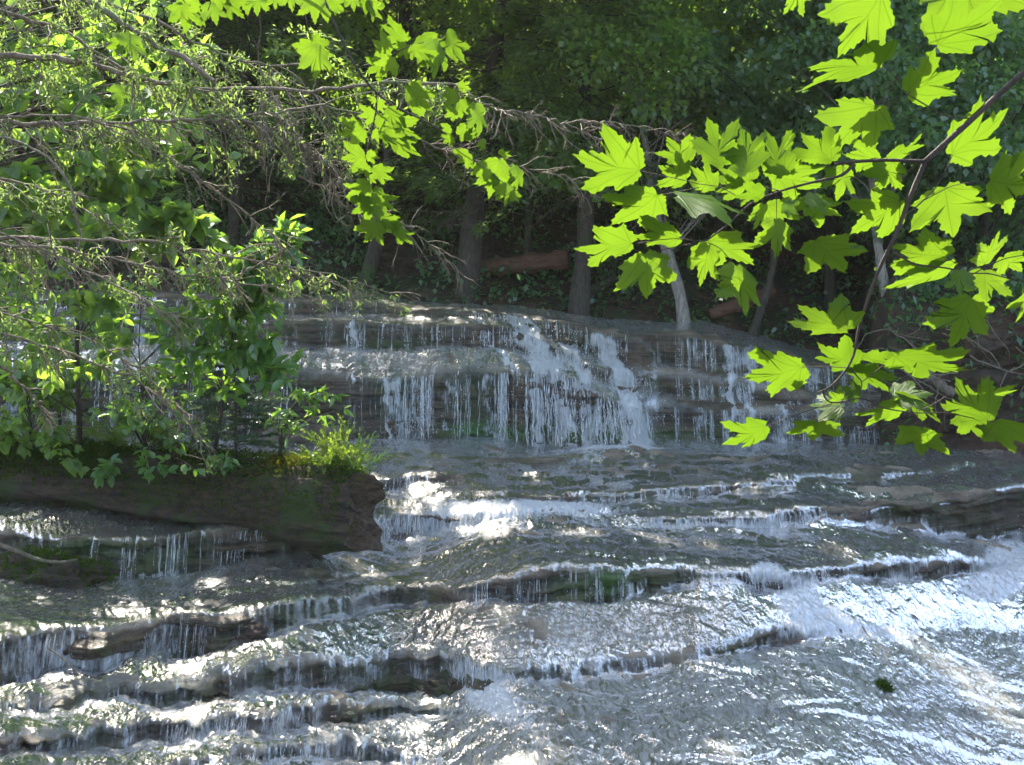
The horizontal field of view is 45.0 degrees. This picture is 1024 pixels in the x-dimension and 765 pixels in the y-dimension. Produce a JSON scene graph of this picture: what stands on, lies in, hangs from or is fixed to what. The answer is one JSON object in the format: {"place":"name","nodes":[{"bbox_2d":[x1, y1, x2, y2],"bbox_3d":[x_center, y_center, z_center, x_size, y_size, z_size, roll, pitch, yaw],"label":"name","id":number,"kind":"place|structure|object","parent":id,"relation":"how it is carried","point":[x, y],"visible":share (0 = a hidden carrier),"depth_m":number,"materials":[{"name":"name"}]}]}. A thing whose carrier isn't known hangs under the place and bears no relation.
{"place":"outdoors","nodes":[
{"label":"outdoors","id":0,"kind":"place"},
{"bbox_2d":[0,289,1023,764],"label":"water","id":1,"kind":"structure","parent":0,"point":[934,711],"depth_m":10.34,"materials":[{"name":"grey liquid"}]},
{"bbox_2d":[47,647,84,681],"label":"twig","id":2,"kind":"object","parent":1,"relation":"on","point":[64,660],"visible":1,"depth_m":8.47,"materials":[{"name":"grey wood"}]},
{"bbox_2d":[43,305,1023,761],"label":"water spray","id":3,"kind":"object","parent":1,"relation":"on","point":[605,497],"visible":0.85,"depth_m":15.59,"materials":[{"name":"white liquid"}]},
{"bbox_2d":[0,288,1023,764],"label":"streambed","id":4,"kind":"structure","parent":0,"point":[976,512],"depth_m":10.52,"materials":[{"name":"grey stone"}]},
{"bbox_2d":[0,543,130,589],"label":"mossy rock","id":5,"kind":"object","parent":4,"relation":"on","point":[81,573],"visible":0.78,"depth_m":9.94,"materials":[{"name":"green stone"}]},
{"bbox_2d":[0,543,76,562],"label":"driftwood","id":6,"kind":"object","parent":5,"relation":"on","point":[13,549],"visible":1,"depth_m":9.61,"materials":[{"name":"brown plant"}]},
{"bbox_2d":[0,0,240,266],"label":"broadleaf tree","id":7,"kind":"object","parent":4,"relation":"on","point":[10,212],"visible":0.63,"depth_m":7.69,"materials":[{"name":"green plant"}]},
{"bbox_2d":[0,434,387,555],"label":"rotten log","id":8,"kind":"object","parent":4,"relation":"on","point":[298,503],"visible":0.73,"depth_m":10.67,"materials":[{"name":"brown wood"}]},
{"bbox_2d":[1,410,48,451],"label":"fern","id":9,"kind":"object","parent":8,"relation":"on","point":[24,433],"visible":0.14,"depth_m":11.55,"materials":[{"name":"green plant"}]},
{"bbox_2d":[15,418,70,445],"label":"fern","id":10,"kind":"object","parent":8,"relation":"on","point":[18,440],"visible":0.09,"depth_m":11.34,"materials":[{"name":"green plant"}]},
{"bbox_2d":[0,342,95,478],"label":"leafy shrub","id":11,"kind":"object","parent":8,"relation":"on","point":[11,428],"visible":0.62,"depth_m":10.81,"materials":[{"name":"green plant"}]},
{"bbox_2d":[44,406,104,448],"bbox_3d":[-4.093,0.462,11.454,0.419,0.438,0.690,-4,6,-42],"label":"fern","id":12,"kind":"object","parent":8,"relation":"on","point":[72,429],"visible":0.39,"depth_m":11.49,"materials":[{"name":"green plant"}]},
{"bbox_2d":[0,263,156,445],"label":"leafy shrub","id":13,"kind":"object","parent":8,"relation":"on","point":[118,311],"visible":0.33,"depth_m":11.18,"materials":[{"name":"green plant"}]},
{"bbox_2d":[74,424,120,450],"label":"fern","id":14,"kind":"object","parent":8,"relation":"on","point":[93,435],"visible":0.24,"depth_m":11.48,"materials":[{"name":"green plant"}]},
{"bbox_2d":[0,0,229,447],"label":"maple sapling","id":15,"kind":"object","parent":8,"relation":"on","point":[155,220],"visible":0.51,"depth_m":9.28,"materials":[{"name":"green plant"}]},
{"bbox_2d":[72,401,181,450],"bbox_3d":[-3.465,0.412,11.222,0.991,0.558,0.911,-1,4,-15],"label":"fern","id":16,"kind":"object","parent":8,"relation":"on","point":[126,437],"visible":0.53,"depth_m":11.17,"materials":[{"name":"green plant"}]},
{"bbox_2d":[136,407,190,450],"bbox_3d":[-3.162,0.457,11.285,0.523,0.443,0.527,2,5,27],"label":"fern","id":17,"kind":"object","parent":8,"relation":"on","point":[151,440],"visible":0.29,"depth_m":11.23,"materials":[{"name":"green plant"}]},
{"bbox_2d":[87,274,242,488],"bbox_3d":[-2.968,-0.005,10.618,1.320,1.846,1.194,0,4,0],"label":"leafy shrub","id":18,"kind":"object","parent":8,"relation":"on","point":[100,474],"visible":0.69,"depth_m":10.55,"materials":[{"name":"green plant"}]},
{"bbox_2d":[154,409,218,452],"bbox_3d":[-2.945,0.453,11.271,0.627,0.446,0.630,-1,4,-13],"label":"fern","id":19,"kind":"object","parent":8,"relation":"on","point":[216,419],"visible":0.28,"depth_m":11.23,"materials":[{"name":"green plant"}]},
{"bbox_2d":[141,212,313,454],"bbox_3d":[-2.403,-0.297,9.890,1.068,2.104,1.808,-4,6,-44],"label":"leafy shrub","id":20,"kind":"object","parent":8,"relation":"on","point":[252,353],"visible":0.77,"depth_m":9.74,"materials":[{"name":"green plant"}]},
{"bbox_2d":[166,330,307,463],"bbox_3d":[-2.434,0.127,10.854,1.215,1.284,1.145,0,4,0],"label":"fir sapling","id":21,"kind":"object","parent":8,"relation":"on","point":[207,408],"visible":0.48,"depth_m":10.85,"materials":[{"name":"green plant"}]},
{"bbox_2d":[290,445,323,460],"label":"fern","id":22,"kind":"object","parent":8,"relation":"on","point":[303,449],"visible":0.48,"depth_m":10.76,"materials":[{"name":"green plant"}]},
{"bbox_2d":[263,385,353,462],"bbox_3d":[-1.708,0.363,10.429,0.750,0.713,0.611,0,4,0],"label":"leafy shrub","id":23,"kind":"object","parent":8,"relation":"on","point":[303,394],"visible":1,"depth_m":10.32,"materials":[{"name":"green plant"}]},
{"bbox_2d":[293,413,377,473],"bbox_3d":[-1.433,0.542,10.419,0.829,0.535,0.635,3,5,34],"label":"clump","id":24,"kind":"object","parent":8,"relation":"on","point":[338,454],"visible":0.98,"depth_m":10.44,"materials":[{"name":"green plant"}]},
{"bbox_2d":[355,430,392,472],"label":"willow shoot","id":25,"kind":"object","parent":8,"relation":"on","point":[369,445],"visible":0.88,"depth_m":10.54,"materials":[{"name":"green plant"}]},
{"bbox_2d":[233,620,268,640],"bbox_3d":[-1.919,1.860,9.133,0.270,0.215,0.217,0,4,0],"label":"boulder","id":26,"kind":"object","parent":4,"relation":"on","point":[251,630],"visible":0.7,"depth_m":9.06,"materials":[{"name":"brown stone"}]},
{"bbox_2d":[257,420,355,444],"bbox_3d":[-2.653,0.802,15.519,1.340,0.731,0.856,0,4,0],"label":"boulder","id":27,"kind":"object","parent":4,"relation":"on","point":[297,438],"visible":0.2,"depth_m":15.31,"materials":[{"name":"grey stone"}]},
{"bbox_2d":[291,567,338,581],"bbox_3d":[-1.683,1.585,10.146,0.530,0.129,0.289,0,4,0],"label":"flat stone","id":28,"kind":"object","parent":4,"relation":"on","point":[322,574],"visible":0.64,"depth_m":10.09,"materials":[{"name":"grey stone"}]},
{"bbox_2d":[420,669,462,696],"bbox_3d":[-0.483,2.261,9.228,0.374,0.234,0.306,3,5,34],"label":"boulder","id":29,"kind":"object","parent":4,"relation":"on","point":[437,685],"visible":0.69,"depth_m":9.16,"materials":[{"name":"grey stone"}]},
{"bbox_2d":[556,273,616,305],"bbox_3d":[1.084,-1.364,19.511,1.342,0.727,0.248,-2,5,-27],"label":"fallen log","id":30,"kind":"object","parent":4,"relation":"on","point":[611,278],"visible":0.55,"depth_m":19.59,"materials":[{"name":"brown plant"}]},
{"bbox_2d":[491,0,784,321],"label":"broadleaf tree","id":31,"kind":"object","parent":4,"relation":"on","point":[664,35],"visible":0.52,"depth_m":18.11,"materials":[{"name":"green plant"}]},
{"bbox_2d":[648,87,720,139],"bbox_3d":[2.722,-4.347,19.473,1.579,1.073,0.629,-2,5,-22],"label":"dead bough","id":32,"kind":"object","parent":31,"relation":"attached to","point":[665,138],"visible":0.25,"depth_m":19.40,"materials":[{"name":"brown wood"}]},
{"bbox_2d":[707,286,776,319],"bbox_3d":[3.598,-1.252,19.279,1.151,0.540,0.265,-1,4,-17],"label":"fallen log","id":33,"kind":"object","parent":4,"relation":"on","point":[732,306],"visible":0.63,"depth_m":19.15,"materials":[{"name":"brown wood"}]},
{"bbox_2d":[648,0,944,336],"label":"broadleaf tree","id":34,"kind":"object","parent":4,"relation":"on","point":[776,23],"visible":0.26,"depth_m":18.50,"materials":[{"name":"green plant"}]},
{"bbox_2d":[700,0,1023,296],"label":"birch tree","id":35,"kind":"object","parent":4,"relation":"on","point":[918,117],"visible":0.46,"depth_m":16.76,"materials":[{"name":"green plant"}]},
{"bbox_2d":[872,678,894,694],"bbox_3d":[2.837,2.331,9.495,0.207,0.150,0.197,4,6,43],"label":"mossy stone","id":36,"kind":"object","parent":4,"relation":"on","point":[885,685],"visible":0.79,"depth_m":9.46,"materials":[{"name":"green stone"}]},
{"bbox_2d":[0,0,1023,453],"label":"hillside","id":37,"kind":"structure","parent":0,"point":[402,268],"depth_m":19.96,"materials":[{"name":"soil"}]},
{"bbox_2d":[0,0,89,151],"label":"hemlock tree","id":38,"kind":"object","parent":37,"relation":"on","point":[54,11],"visible":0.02,"depth_m":22.75,"materials":[{"name":"green plant"}]},
{"bbox_2d":[0,0,230,256],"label":"hemlock tree","id":39,"kind":"object","parent":37,"relation":"on","point":[186,243],"visible":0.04,"depth_m":20.01,"materials":[{"name":"green plant"}]},
{"bbox_2d":[51,0,304,214],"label":"hemlock tree","id":40,"kind":"object","parent":37,"relation":"on","point":[251,31],"visible":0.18,"depth_m":21.71,"materials":[{"name":"green plant"}]},
{"bbox_2d":[95,0,343,105],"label":"hemlock tree","id":41,"kind":"object","parent":37,"relation":"on","point":[295,21],"visible":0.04,"depth_m":26.05,"materials":[{"name":"green plant"}]},
{"bbox_2d":[68,0,386,259],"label":"hemlock tree","id":42,"kind":"object","parent":37,"relation":"on","point":[234,220],"visible":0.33,"depth_m":20.24,"materials":[{"name":"green plant"}]},
{"bbox_2d":[193,0,435,112],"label":"hemlock tree","id":43,"kind":"object","parent":37,"relation":"on","point":[276,20],"visible":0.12,"depth_m":26.09,"materials":[{"name":"green plant"}]},
{"bbox_2d":[0,0,701,475],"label":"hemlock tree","id":44,"kind":"object","parent":37,"relation":"on","point":[18,248],"visible":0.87,"depth_m":5.98,"materials":[{"name":"green plant"}]},
{"bbox_2d":[257,0,541,290],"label":"broadleaf tree","id":45,"kind":"object","parent":37,"relation":"on","point":[374,249],"visible":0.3,"depth_m":19.57,"materials":[{"name":"green plant"}]},
{"bbox_2d":[273,0,541,170],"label":"hemlock tree","id":46,"kind":"object","parent":37,"relation":"on","point":[409,20],"visible":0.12,"depth_m":23.54,"materials":[{"name":"green plant"}]},
{"bbox_2d":[313,0,627,303],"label":"hemlock tree","id":47,"kind":"object","parent":37,"relation":"on","point":[473,212],"visible":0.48,"depth_m":19.17,"materials":[{"name":"green plant"}]},
{"bbox_2d":[443,249,569,276],"bbox_3d":[-0.160,-1.858,19.856,2.165,0.568,0.394,0,4,6],"label":"fallen log","id":48,"kind":"object","parent":37,"relation":"on","point":[556,259],"visible":0.62,"depth_m":19.69,"materials":[{"name":"brown wood"}]},
{"bbox_2d":[0,1,1023,444],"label":"undergrowth","id":49,"kind":"object","parent":37,"relation":"on","point":[318,219],"visible":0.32,"depth_m":19.76,"materials":[{"name":"green plant"}]},
{"bbox_2d":[404,0,641,281],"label":"hemlock tree","id":50,"kind":"object","parent":37,"relation":"on","point":[528,247],"visible":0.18,"depth_m":19.54,"materials":[{"name":"green plant"}]},
{"bbox_2d":[505,0,602,227],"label":"broadleaf tree","id":51,"kind":"object","parent":37,"relation":"on","point":[540,210],"visible":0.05,"depth_m":22.33,"materials":[{"name":"brown plant"}]},
{"bbox_2d":[443,0,666,192],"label":"broadleaf tree","id":52,"kind":"object","parent":37,"relation":"on","point":[463,39],"visible":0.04,"depth_m":23.79,"materials":[{"name":"green plant"}]},
{"bbox_2d":[422,0,737,315],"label":"hemlock tree","id":53,"kind":"object","parent":37,"relation":"on","point":[579,299],"visible":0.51,"depth_m":18.52,"materials":[{"name":"green plant"}]},
{"bbox_2d":[526,0,784,250],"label":"hemlock tree","id":54,"kind":"object","parent":37,"relation":"on","point":[640,230],"visible":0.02,"depth_m":21.72,"materials":[{"name":"green plant"}]},
{"bbox_2d":[554,0,793,150],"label":"broadleaf tree","id":55,"kind":"object","parent":37,"relation":"on","point":[744,38],"visible":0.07,"depth_m":20.85,"materials":[{"name":"green plant"}]},
{"bbox_2d":[617,0,820,277],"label":"broadleaf tree","id":56,"kind":"object","parent":37,"relation":"on","point":[733,58],"visible":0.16,"depth_m":20.57,"materials":[{"name":"green plant"}]},
{"bbox_2d":[677,5,796,88],"bbox_3d":[4.563,-11.854,27.454,5.186,11.418,4.880,1,4,11],"label":"hemlock tree","id":57,"kind":"object","parent":37,"relation":"on","point":[741,35],"depth_m":26.02,"materials":[{"name":"green plant"}]},
{"bbox_2d":[757,3,900,136],"bbox_3d":[6.656,-7.730,24.264,4.874,8.834,4.850,-2,5,-20],"label":"broadleaf tree","id":58,"kind":"object","parent":37,"relation":"on","point":[808,92],"depth_m":24.29,"materials":[{"name":"green plant"}]},
{"bbox_2d":[662,7,1019,310],"bbox_3d":[5.702,-5.734,20.587,5.569,9.360,5.836,-1,4,-12],"label":"broadleaf tree","id":59,"kind":"object","parent":37,"relation":"on","point":[830,283],"visible":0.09,"depth_m":20.40,"materials":[{"name":"green plant"}]},
{"bbox_2d":[797,0,1023,260],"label":"broadleaf tree","id":60,"kind":"object","parent":37,"relation":"on","point":[986,222],"visible":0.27,"depth_m":17.17,"materials":[{"name":"green plant"}]},
{"bbox_2d":[846,294,1023,429],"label":"root tangle","id":61,"kind":"object","parent":37,"relation":"hanging from","point":[940,375],"visible":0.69,"depth_m":15.11,"materials":[{"name":"brown plant"}]},
{"bbox_2d":[923,370,955,397],"bbox_3d":[5.283,-0.089,15.696,0.709,0.550,0.142,1,4,14],"label":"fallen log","id":62,"kind":"object","parent":61,"relation":"on","point":[947,389],"visible":0.46,"depth_m":15.62,"materials":[{"name":"grey wood"}]},
{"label":"ground","id":63,"kind":"structure","parent":0,"visible":0},
{"bbox_2d":[106,0,523,245],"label":"maple tree","id":64,"kind":"object","parent":63,"relation":"on","point":[426,50],"visible":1,"depth_m":4.51,"materials":[{"name":"green plant"}]},
{"bbox_2d":[572,0,1023,455],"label":"maple tree","id":65,"kind":"object","parent":63,"relation":"on","point":[956,26],"visible":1,"depth_m":2.00,"materials":[{"name":"green plant"}]}
]}

